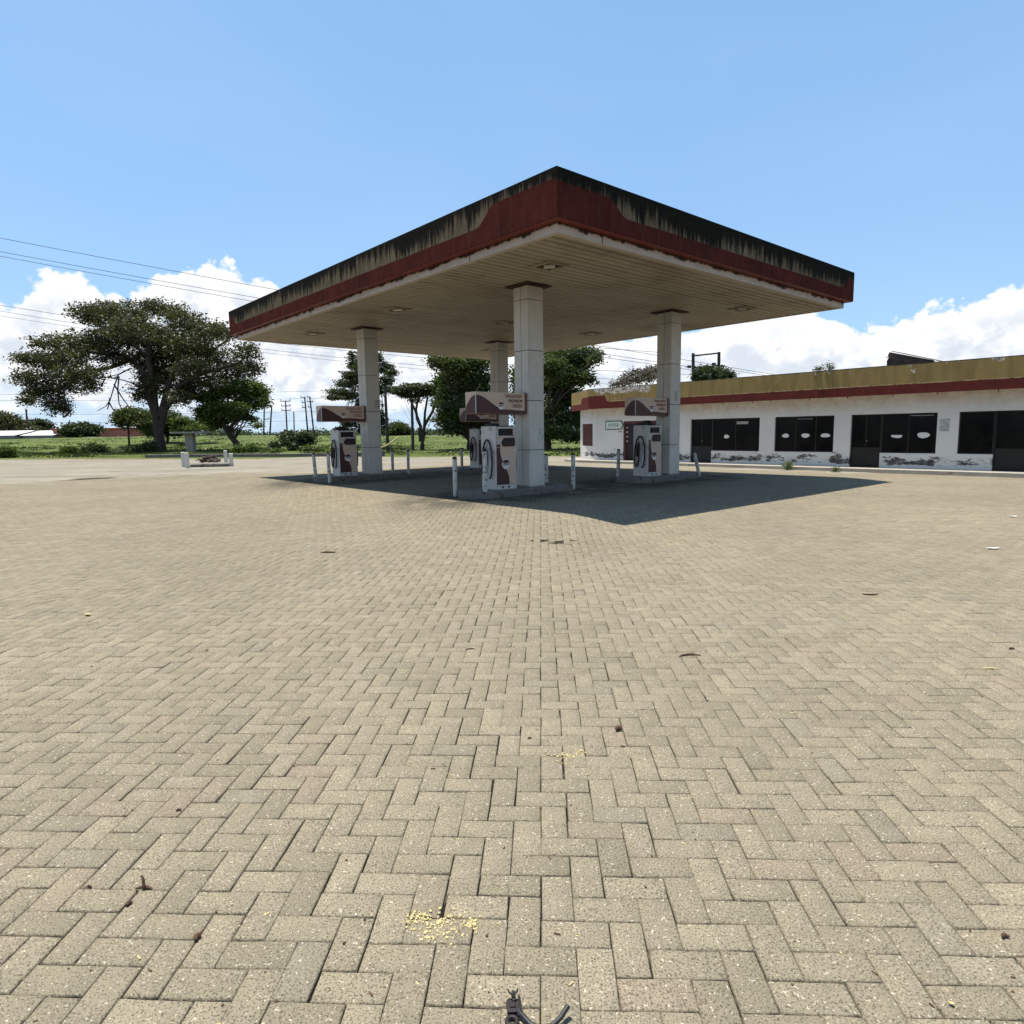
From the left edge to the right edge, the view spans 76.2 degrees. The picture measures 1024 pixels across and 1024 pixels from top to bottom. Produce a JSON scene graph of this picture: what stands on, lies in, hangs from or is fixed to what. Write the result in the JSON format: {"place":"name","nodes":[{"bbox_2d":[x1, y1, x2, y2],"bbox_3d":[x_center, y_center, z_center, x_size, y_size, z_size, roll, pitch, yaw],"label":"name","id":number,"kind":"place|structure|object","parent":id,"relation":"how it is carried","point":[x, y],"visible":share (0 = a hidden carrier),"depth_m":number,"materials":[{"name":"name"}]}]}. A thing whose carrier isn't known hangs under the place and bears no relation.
{"place":"outdoors","nodes":[
{"label":"outdoors","id":0,"kind":"place"},
{"bbox_2d":[0,435,579,457],"bbox_3d":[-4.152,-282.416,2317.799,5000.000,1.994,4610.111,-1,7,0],"label":"grassland","id":1,"kind":"structure","parent":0,"point":[443,439],"depth_m":70.79,"materials":[{"name":"plant"}]},
{"bbox_2d":[0,445,19,457],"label":"grassy bush","id":2,"kind":"object","parent":1,"relation":"on","point":[5,451],"visible":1,"depth_m":51.29,"materials":[{"name":"green plant"}]},
{"bbox_2d":[0,430,35,438],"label":"long low building","id":3,"kind":"structure","parent":1,"relation":"on","point":[7,434],"depth_m":97.52,"materials":[{"name":"metal"}]},
{"bbox_2d":[0,410,41,435],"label":"dark hill tree","id":4,"kind":"object","parent":1,"relation":"on","point":[10,421],"visible":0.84,"depth_m":102.84,"materials":[{"name":"green plant"}]},
{"bbox_2d":[20,431,56,438],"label":"long low building","id":5,"kind":"structure","parent":1,"relation":"on","point":[40,434],"depth_m":97.26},
{"bbox_2d":[25,417,56,430],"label":"bush","id":6,"kind":"object","parent":1,"relation":"on","point":[45,425],"visible":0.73,"depth_m":108.83,"materials":[{"name":"green plant"}]},
{"bbox_2d":[54,445,81,453],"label":"lime bush","id":7,"kind":"object","parent":1,"relation":"on","point":[68,449],"visible":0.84,"depth_m":53.20,"materials":[{"name":"green plant"}]},
{"bbox_2d":[52,421,110,437],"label":"dark bush","id":8,"kind":"object","parent":1,"relation":"on","point":[79,429],"visible":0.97,"depth_m":90.20,"materials":[{"name":"green plant"}]},
{"bbox_2d":[77,441,111,452],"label":"scrubby bush","id":9,"kind":"object","parent":1,"relation":"on","point":[93,448],"visible":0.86,"depth_m":55.69,"materials":[{"name":"green plant"}]},
{"bbox_2d":[50,428,145,437],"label":"red walled building","id":10,"kind":"structure","parent":1,"relation":"on","point":[114,432],"depth_m":98.24,"materials":[{"name":"brick"}]},
{"bbox_2d":[105,404,152,446],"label":"round tree","id":11,"kind":"object","parent":1,"relation":"on","point":[137,418],"visible":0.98,"depth_m":64.87,"materials":[{"name":"green plant"}]},
{"bbox_2d":[120,444,146,452],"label":"bush","id":12,"kind":"object","parent":1,"relation":"on","point":[135,448],"visible":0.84,"depth_m":53.40,"materials":[{"name":"green plant"}]},
{"bbox_2d":[2,296,267,451],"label":"spreading tree","id":13,"kind":"object","parent":1,"relation":"on","point":[153,373],"visible":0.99,"depth_m":55.88,"materials":[{"name":"green plant"}]},
{"bbox_2d":[139,437,163,452],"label":"leafy bush","id":14,"kind":"object","parent":1,"relation":"on","point":[151,446],"visible":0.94,"depth_m":54.64,"materials":[{"name":"green plant"}]},
{"bbox_2d":[135,408,186,442],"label":"bushy tree","id":15,"kind":"object","parent":1,"relation":"on","point":[172,413],"visible":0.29,"depth_m":70.57,"materials":[{"name":"green plant"}]},
{"bbox_2d":[170,431,210,451],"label":"pillar shelter","id":16,"kind":"object","parent":1,"relation":"on","point":[190,441],"visible":0.79,"depth_m":55.34,"materials":[{"name":"concrete"}]},
{"bbox_2d":[167,414,220,443],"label":"flat topped tree","id":17,"kind":"object","parent":1,"relation":"on","point":[180,423],"visible":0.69,"depth_m":68.13,"materials":[{"name":"green plant"}]},
{"bbox_2d":[188,377,273,445],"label":"leaning tree","id":18,"kind":"object","parent":1,"relation":"on","point":[250,395],"visible":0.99,"depth_m":59.13,"materials":[{"name":"green plant"}]},
{"bbox_2d":[229,443,246,452],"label":"round bush","id":19,"kind":"object","parent":1,"relation":"on","point":[237,448],"visible":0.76,"depth_m":49.26,"materials":[{"name":"green plant"}]},
{"bbox_2d":[242,442,262,451],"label":"round bush","id":20,"kind":"object","parent":1,"relation":"on","point":[252,447],"visible":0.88,"depth_m":49.65,"materials":[{"name":"green plant"}]},
{"bbox_2d":[263,408,268,434],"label":"utility pole","id":21,"kind":"object","parent":1,"relation":"on","point":[264,419],"visible":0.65,"depth_m":118.70,"materials":[{"name":"grey wood"}]},
{"bbox_2d":[266,438,281,448],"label":"dark shoot bush","id":22,"kind":"object","parent":1,"relation":"on","point":[274,444],"visible":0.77,"depth_m":51.43,"materials":[{"name":"green plant"}]},
{"bbox_2d":[268,447,282,452],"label":"mound bush","id":23,"kind":"object","parent":1,"relation":"on","point":[276,450],"visible":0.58,"depth_m":47.82,"materials":[{"name":"green plant"}]},
{"bbox_2d":[280,399,290,431],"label":"utility pole","id":24,"kind":"object","parent":1,"relation":"on","point":[285,410],"visible":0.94,"depth_m":118.51,"materials":[{"name":"grey wood"}]},
{"bbox_2d":[274,430,319,450],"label":"fan shrub","id":25,"kind":"object","parent":1,"relation":"on","point":[292,441],"visible":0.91,"depth_m":50.45,"materials":[{"name":"green plant"}]},
{"bbox_2d":[301,397,307,432],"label":"utility pole","id":26,"kind":"object","parent":1,"relation":"on","point":[305,412],"visible":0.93,"depth_m":118.54,"materials":[{"name":"brown wood"}]},
{"bbox_2d":[47,421,269,422],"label":"overhead wire","id":27,"kind":"object","parent":26,"relation":"attached to","point":[109,422],"visible":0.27,"depth_m":118.75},
{"bbox_2d":[0,398,319,400],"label":"overhead wire","id":28,"kind":"object","parent":26,"relation":"attached to","point":[116,400],"visible":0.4,"depth_m":118.28,"materials":[{"name":"metal"}]},
{"bbox_2d":[298,444,311,450],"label":"clump bush","id":29,"kind":"object","parent":1,"relation":"on","point":[307,447],"visible":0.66,"depth_m":49.19,"materials":[{"name":"green plant"}]},
{"bbox_2d":[307,396,314,433],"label":"utility pole","id":30,"kind":"object","parent":1,"relation":"on","point":[310,401],"visible":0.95,"depth_m":118.53,"materials":[{"name":"brown wood"}]},
{"bbox_2d":[169,426,455,435],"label":"distant trees","id":31,"kind":"object","parent":1,"relation":"on","point":[221,432],"visible":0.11,"depth_m":142.74,"materials":[{"name":"green plant"}]},
{"bbox_2d":[321,349,401,435],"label":"cedar tree","id":32,"kind":"object","parent":1,"relation":"on","point":[388,371],"visible":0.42,"depth_m":61.88,"materials":[{"name":"green plant"}]},
{"bbox_2d":[383,420,414,435],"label":"round tree","id":33,"kind":"object","parent":1,"relation":"on","point":[400,428],"visible":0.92,"depth_m":86.18,"materials":[{"name":"green plant"}]},
{"bbox_2d":[381,382,446,449],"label":"umbrella thorn tree","id":34,"kind":"object","parent":1,"relation":"on","point":[405,391],"visible":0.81,"depth_m":57.16,"materials":[{"name":"green plant"}]},
{"bbox_2d":[419,355,490,450],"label":"broadleaf tree","id":35,"kind":"object","parent":1,"relation":"on","point":[457,378],"visible":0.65,"depth_m":53.87,"materials":[{"name":"green plant"}]},
{"bbox_2d":[508,345,609,449],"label":"tall leafy tree","id":36,"kind":"object","parent":1,"relation":"on","point":[566,373],"visible":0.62,"depth_m":52.07,"materials":[{"name":"green plant"}]},
{"bbox_2d":[607,364,656,386],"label":"bare shrub tree","id":37,"kind":"object","parent":1,"relation":"on","point":[647,374],"visible":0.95,"depth_m":42.42,"materials":[{"name":"green plant"}]},
{"bbox_2d":[687,352,724,380],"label":"pole frame","id":38,"kind":"object","parent":1,"relation":"on","point":[718,357],"visible":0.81,"depth_m":46.96,"materials":[{"name":"black metal"}]},
{"bbox_2d":[0,251,689,366],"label":"overhead wire","id":39,"kind":"object","parent":38,"relation":"attached to","point":[255,297],"visible":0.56,"depth_m":44.55,"materials":[{"name":"metal"}]},
{"bbox_2d":[1,256,689,369],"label":"overhead wire","id":40,"kind":"object","parent":38,"relation":"attached to","point":[248,300],"visible":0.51,"depth_m":45.26,"materials":[{"name":"metal"}]},
{"bbox_2d":[1,238,708,363],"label":"overhead wire","id":41,"kind":"object","parent":38,"relation":"attached to","point":[263,287],"visible":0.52,"depth_m":43.89,"materials":[{"name":"metal"}]},
{"bbox_2d":[686,363,739,380],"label":"dark thicket tree","id":42,"kind":"object","parent":1,"relation":"on","point":[706,372],"visible":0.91,"depth_m":44.34,"materials":[{"name":"green plant"}]},
{"bbox_2d":[2,311,604,378],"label":"overhead wire","id":43,"kind":"object","parent":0,"point":[235,345],"visible":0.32,"depth_m":64.52,"materials":[{"name":"metal"}]},
{"bbox_2d":[4,316,635,385],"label":"overhead wire","id":44,"kind":"object","parent":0,"point":[263,352],"visible":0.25,"depth_m":65.57,"materials":[{"name":"metal"}]},
{"bbox_2d":[1,305,689,374],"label":"overhead wire","id":45,"kind":"object","parent":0,"point":[314,347],"visible":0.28,"depth_m":63.61,"materials":[{"name":"metal"}]},
{"bbox_2d":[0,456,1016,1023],"bbox_3d":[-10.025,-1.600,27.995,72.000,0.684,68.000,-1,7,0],"label":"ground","id":46,"kind":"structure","parent":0,"point":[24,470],"depth_m":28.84,"materials":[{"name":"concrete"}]},
{"bbox_2d":[181,452,184,466],"bbox_3d":[-15.914,-2.483,31.607,0.170,0.826,0.170,-4,7,-17],"label":"concrete post","id":47,"kind":"object","parent":46,"relation":"on","point":[182,459],"visible":0.54,"depth_m":31.52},
{"bbox_2d":[184,453,189,467],"bbox_3d":[-15.062,-2.330,30.258,0.170,0.825,0.170,-4,8,-17],"label":"concrete post","id":48,"kind":"object","parent":46,"relation":"on","point":[187,462],"visible":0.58,"depth_m":30.18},
{"bbox_2d":[196,455,220,462],"bbox_3d":[-15.736,-2.739,33.882,1.327,0.393,0.891,-1,7,0],"label":"debris heap","id":49,"kind":"object","parent":46,"relation":"on","point":[209,459],"visible":0.99,"depth_m":33.63,"materials":[{"name":"wood"}]},
{"bbox_2d":[190,462,233,466],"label":"derelict island","id":50,"kind":"structure","parent":46,"relation":"on","point":[221,464],"depth_m":31.18,"materials":[{"name":"concrete"}]},
{"bbox_2d":[229,453,232,465],"bbox_3d":[-13.577,-2.463,31.545,0.170,0.732,0.170,-1,8,-17],"label":"concrete post","id":51,"kind":"object","parent":46,"relation":"on","point":[230,459],"visible":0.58,"depth_m":31.46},
{"bbox_2d":[145,451,384,457],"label":"kerb wall","id":52,"kind":"structure","parent":46,"relation":"on","point":[246,455],"depth_m":45.10,"materials":[{"name":"concrete"}]},
{"bbox_2d":[384,386,389,450],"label":"utility pole","id":53,"kind":"object","parent":46,"relation":"on","point":[386,421],"visible":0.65,"depth_m":53.38,"materials":[{"name":"brown wood"}]},
{"bbox_2d":[411,403,414,450],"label":"utility pole","id":54,"kind":"object","parent":46,"relation":"on","point":[412,434],"visible":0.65,"depth_m":54.47,"materials":[{"name":"brown wood"}]},
{"bbox_2d":[564,458,1023,477],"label":"shop apron","id":55,"kind":"object","parent":46,"relation":"on","point":[1007,474],"visible":0.52,"depth_m":24.36,"materials":[{"name":"concrete"}]},
{"bbox_2d":[572,355,1023,471],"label":"shop building","id":56,"kind":"structure","parent":46,"relation":"on","point":[966,414],"depth_m":25.33,"materials":[{"name":"white paint"}]},
{"bbox_2d":[583,424,592,445],"bbox_3d":[4.278,-4.310,36.454,0.040,1.215,1.622,-3,7,-14],"label":"window","id":57,"kind":"structure","parent":56,"relation":"in","point":[587,428],"depth_m":36.50,"materials":[{"name":"red paint"}]},
{"bbox_2d":[605,421,623,431],"bbox_3d":[5.366,-4.481,34.189,0.040,0.590,1.219,-7,9,-41],"label":"arrow sign","id":58,"kind":"object","parent":56,"relation":"attached to","point":[614,425],"visible":1,"depth_m":34.19,"materials":[{"name":"white paint"}]},
{"bbox_2d":[624,420,655,459],"bbox_3d":[6.519,-3.614,33.131,0.100,2.005,2.089,-7,9,-41],"label":"door","id":59,"kind":"structure","parent":56,"relation":"in","point":[628,425],"depth_m":33.66,"materials":[{"name":"red paint"}]},
{"bbox_2d":[691,419,712,462],"bbox_3d":[8.867,-3.325,30.477,0.088,2.003,1.123,-7,9,-41],"label":"door","id":60,"kind":"structure","parent":56,"relation":"in","point":[702,429],"depth_m":30.48,"materials":[{"name":"black metal"}]},
{"bbox_2d":[712,418,759,450],"bbox_3d":[9.999,-3.458,29.150,0.050,1.451,2.331,-7,9,-41],"label":"window","id":61,"kind":"structure","parent":56,"relation":"in","point":[729,434],"depth_m":29.13,"materials":[{"name":"black glass"}]},
{"bbox_2d":[775,415,833,451],"bbox_3d":[12.018,-3.206,26.845,0.050,1.451,2.446,-7,9,-41],"label":"window","id":62,"kind":"structure","parent":56,"relation":"in","point":[798,433],"depth_m":26.82,"materials":[{"name":"black glass"}]},
{"bbox_2d":[822,360,835,369],"bbox_3d":[12.289,-5.636,25.279,0.575,0.491,0.746,-1,7,0],"label":"weed","id":63,"kind":"object","parent":56,"relation":"on","point":[830,367],"visible":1,"depth_m":25.27,"materials":[{"name":"green plant"}]},
{"bbox_2d":[850,414,881,466],"bbox_3d":[13.602,-2.735,25.079,0.088,2.003,1.089,-7,9,-41],"label":"door","id":64,"kind":"structure","parent":56,"relation":"in","point":[866,431],"depth_m":25.08,"materials":[{"name":"black metal"}]},
{"bbox_2d":[880,413,937,452],"bbox_3d":[14.561,-2.889,23.946,0.050,1.451,1.836,-7,9,-41],"label":"window","id":65,"kind":"structure","parent":56,"relation":"in","point":[905,432],"depth_m":23.93,"materials":[{"name":"black glass"}]},
{"bbox_2d":[886,351,940,365],"bbox_3d":[15.151,-5.587,24.125,1.800,0.780,1.871,-7,9,-41],"label":"roof sheet stack","id":66,"kind":"object","parent":56,"relation":"on","point":[896,359],"visible":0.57,"depth_m":23.80,"materials":[{"name":"metal"}]},
{"bbox_2d":[957,411,996,453],"bbox_3d":[15.937,-2.717,22.378,0.050,1.451,1.031,-7,9,-41],"label":"window","id":67,"kind":"structure","parent":56,"relation":"in","point":[976,428],"depth_m":22.36,"materials":[{"name":"black glass"}]},
{"bbox_2d":[992,410,1023,470],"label":"door","id":68,"kind":"structure","parent":56,"relation":"in","point":[1008,455],"depth_m":21.73,"materials":[{"name":"black metal"}]},
{"bbox_2d":[0,464,1023,1023],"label":"block paving","id":69,"kind":"structure","parent":0,"point":[752,586],"depth_m":3.01,"materials":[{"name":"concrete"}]},
{"bbox_2d":[135,875,152,889],"bbox_3d":[-1.188,1.198,2.110,0.056,0.045,0.022,-1,7,0],"label":"seed pod","id":70,"kind":"object","parent":69,"relation":"on","point":[143,886],"visible":1,"depth_m":2.11,"materials":[{"name":"plant"}]},
{"bbox_2d":[193,932,201,940],"bbox_3d":[-0.916,1.233,1.896,0.019,0.017,0.027,0,7,10],"label":"seed pod","id":71,"kind":"object","parent":69,"relation":"on","point":[197,936],"visible":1,"depth_m":1.89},
{"bbox_2d":[312,453,316,476],"bbox_3d":[-5.625,-1.258,18.615,0.100,0.848,0.100,-4,7,0],"label":"bollard","id":72,"kind":"object","parent":69,"relation":"on","point":[314,464],"visible":0.83,"depth_m":18.57,"materials":[{"name":"metal"}]},
{"bbox_2d":[326,452,331,482],"bbox_3d":[-4.992,-1.187,17.793,0.100,0.890,0.100,-2,7,0],"label":"bollard","id":73,"kind":"object","parent":69,"relation":"on","point":[328,467],"visible":0.88,"depth_m":17.75,"materials":[{"name":"metal"}]},
{"bbox_2d":[313,472,408,481],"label":"pump island","id":74,"kind":"structure","parent":69,"relation":"on","point":[361,476],"depth_m":18.86,"materials":[{"name":"concrete"}]},
{"bbox_2d":[331,428,357,475],"bbox_3d":[-4.830,-1.734,18.808,0.822,1.360,0.498,-7,9,-41],"label":"fuel pump","id":75,"kind":"object","parent":74,"relation":"on","point":[344,454],"visible":1,"depth_m":18.62,"materials":[{"name":"white metal"}]},
{"bbox_2d":[341,432,352,436],"bbox_3d":[-4.697,-2.203,18.568,0.396,0.141,0.011,-7,9,-41],"label":"display window","id":76,"kind":"structure","parent":75,"relation":"in","point":[343,434],"depth_m":18.57,"materials":[{"name":"black glass"}]},
{"bbox_2d":[391,450,393,471],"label":"bollard","id":77,"kind":"object","parent":69,"relation":"on","point":[392,460],"visible":0.75,"depth_m":21.32,"materials":[{"name":"metal"}]},
{"bbox_2d":[406,450,409,473],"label":"bollard","id":78,"kind":"object","parent":69,"relation":"on","point":[408,462],"visible":0.91,"depth_m":21.20,"materials":[{"name":"metal"}]},
{"bbox_2d":[400,907,498,944],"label":"crumbs","id":79,"kind":"object","parent":69,"relation":"on","point":[474,921],"visible":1,"depth_m":1.94,"materials":[{"name":"food"}]},
{"bbox_2d":[452,457,457,495],"bbox_3d":[-1.186,-0.719,13.587,0.100,0.869,0.100,-2,7,-9],"label":"bollard","id":80,"kind":"object","parent":69,"relation":"on","point":[455,485],"visible":0.88,"depth_m":13.55,"materials":[{"name":"metal"}]},
{"bbox_2d":[460,448,462,467],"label":"bollard","id":81,"kind":"object","parent":69,"relation":"on","point":[461,455],"visible":0.8,"depth_m":22.54,"materials":[{"name":"metal"}]},
{"bbox_2d":[457,467,481,472],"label":"pump island","id":82,"kind":"structure","parent":69,"relation":"on","point":[468,470],"depth_m":21.52,"materials":[{"name":"concrete"}]},
{"bbox_2d":[469,427,481,467],"bbox_3d":[-1.062,-2.187,22.063,0.822,1.360,0.498,-7,9,-41],"label":"fuel pump","id":83,"kind":"object","parent":82,"relation":"on","point":[475,447],"visible":0.58,"depth_m":21.81,"materials":[{"name":"white metal"}]},
{"bbox_2d":[482,449,487,491],"bbox_3d":[-0.538,-0.737,13.019,0.100,1.039,0.100,6,10,45],"label":"bollard","id":84,"kind":"object","parent":69,"relation":"on","point":[484,465],"visible":0.85,"depth_m":12.97,"materials":[{"name":"metal"}]},
{"bbox_2d":[6,542,1015,1023],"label":"grit","id":85,"kind":"object","parent":69,"relation":"on","point":[504,846],"visible":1,"depth_m":2.00,"materials":[{"name":"gravel"}]},
{"bbox_2d":[458,482,572,498],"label":"pump island","id":86,"kind":"structure","parent":69,"relation":"on","point":[479,493],"depth_m":13.54,"materials":[{"name":"concrete"}]},
{"bbox_2d":[481,423,516,489],"bbox_3d":[-0.269,-1.165,13.608,0.822,1.360,0.498,-7,9,-41],"label":"fuel pump","id":87,"kind":"object","parent":86,"relation":"on","point":[498,443],"visible":0.88,"depth_m":13.41,"materials":[{"name":"white metal"}]},
{"bbox_2d":[498,429,512,435],"bbox_3d":[-0.133,-1.636,13.381,0.396,0.141,0.011,-7,9,-41],"label":"display window","id":88,"kind":"structure","parent":87,"relation":"in","point":[501,432],"depth_m":13.37,"materials":[{"name":"black glass"}]},
{"bbox_2d":[228,166,854,486],"bbox_3d":[-0.080,-3.692,18.958,10.720,5.092,14.662,-7,9,-41],"label":"canopy","id":89,"kind":"object","parent":86,"relation":"on","point":[526,273],"visible":0.91,"depth_m":14.15,"materials":[{"name":"paint"}]},
{"bbox_2d":[316,406,365,421],"bbox_3d":[-4.874,-2.807,18.652,1.381,0.454,0.367,-7,9,-41],"label":"sign box","id":90,"kind":"object","parent":89,"relation":"attached to","point":[340,413],"visible":1,"depth_m":18.46,"materials":[{"name":"metal"}]},
{"bbox_2d":[460,408,497,421],"bbox_3d":[-1.106,-3.261,21.907,1.381,0.454,0.367,-7,9,-41],"label":"sign box","id":91,"kind":"object","parent":89,"relation":"attached to","point":[464,417],"visible":0.45,"depth_m":21.62,"materials":[{"name":"metal"}]},
{"bbox_2d":[465,391,525,414],"bbox_3d":[-0.313,-2.239,13.452,1.381,0.454,0.367,-7,9,-41],"label":"sign box","id":92,"kind":"object","parent":89,"relation":"attached to","point":[489,403],"visible":1,"depth_m":13.22,"materials":[{"name":"red paint"}]},
{"bbox_2d":[625,397,667,415],"bbox_3d":[3.455,-2.692,16.707,1.381,0.454,0.367,-7,9,-41],"label":"sign box","id":93,"kind":"object","parent":89,"relation":"attached to","point":[635,406],"visible":1,"depth_m":16.42,"materials":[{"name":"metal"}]},
{"bbox_2d":[505,988,569,1023],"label":"cable strap","id":94,"kind":"object","parent":69,"relation":"on","point":[513,1006],"visible":1,"depth_m":1.62,"materials":[{"name":"plastic"}]},
{"bbox_2d":[544,453,547,481],"bbox_3d":[0.804,-0.949,15.307,0.100,0.848,0.100,3,8,26],"label":"bollard","id":95,"kind":"object","parent":69,"relation":"on","point":[545,467],"visible":0.84,"depth_m":15.26,"materials":[{"name":"metal"}]},
{"bbox_2d":[537,749,585,764],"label":"crumbs","id":96,"kind":"object","parent":69,"relation":"on","point":[562,754],"visible":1,"depth_m":2.94,"materials":[{"name":"food"}]},
{"bbox_2d":[571,453,574,489],"bbox_3d":[1.377,-0.891,14.682,0.100,0.869,0.100,-1,7,-5],"label":"bollard","id":97,"kind":"object","parent":69,"relation":"on","point":[573,468],"visible":0.91,"depth_m":14.64,"materials":[{"name":"metal"}]},
{"bbox_2d":[616,449,620,475],"bbox_3d":[2.837,-1.247,17.420,0.100,0.869,0.100,0,7,0],"label":"bollard","id":98,"kind":"object","parent":69,"relation":"on","point":[618,464],"visible":0.8,"depth_m":17.38,"materials":[{"name":"metal"}]},
{"bbox_2d":[615,471,698,482],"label":"pump island","id":99,"kind":"structure","parent":69,"relation":"on","point":[651,479],"depth_m":16.70,"materials":[{"name":"concrete"}]},
{"bbox_2d":[633,420,660,476],"bbox_3d":[3.498,-1.649,16.860,0.822,1.420,0.498,-7,9,-41],"label":"fuel pump","id":100,"kind":"object","parent":99,"relation":"on","point":[646,448],"visible":1,"depth_m":16.67,"materials":[{"name":"white metal"}]},
{"bbox_2d":[650,427,658,432],"bbox_3d":[3.634,-2.088,16.623,0.396,0.141,0.011,-7,9,-41],"label":"display window","id":101,"kind":"structure","parent":100,"relation":"in","point":[652,429],"depth_m":16.62,"materials":[{"name":"black glass"}]},
{"bbox_2d":[693,451,700,476],"bbox_3d":[5.148,-1.314,18.165,0.100,0.763,0.100,-14,7,2],"label":"bollard","id":102,"kind":"object","parent":69,"relation":"on","point":[696,462],"visible":0.81,"depth_m":18.12,"materials":[{"name":"metal"}]},
{"bbox_2d":[780,460,793,469],"bbox_3d":[10.935,-1.809,25.950,0.535,0.516,0.582,-1,7,0],"label":"weed","id":103,"kind":"object","parent":69,"relation":"on","point":[787,466],"visible":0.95,"depth_m":25.89,"materials":[{"name":"green plant"}]},
{"bbox_2d":[0,0,1023,433],"label":"sky","id":104,"kind":"structure","parent":0,"point":[273,144],"materials":[{"name":"blue"}]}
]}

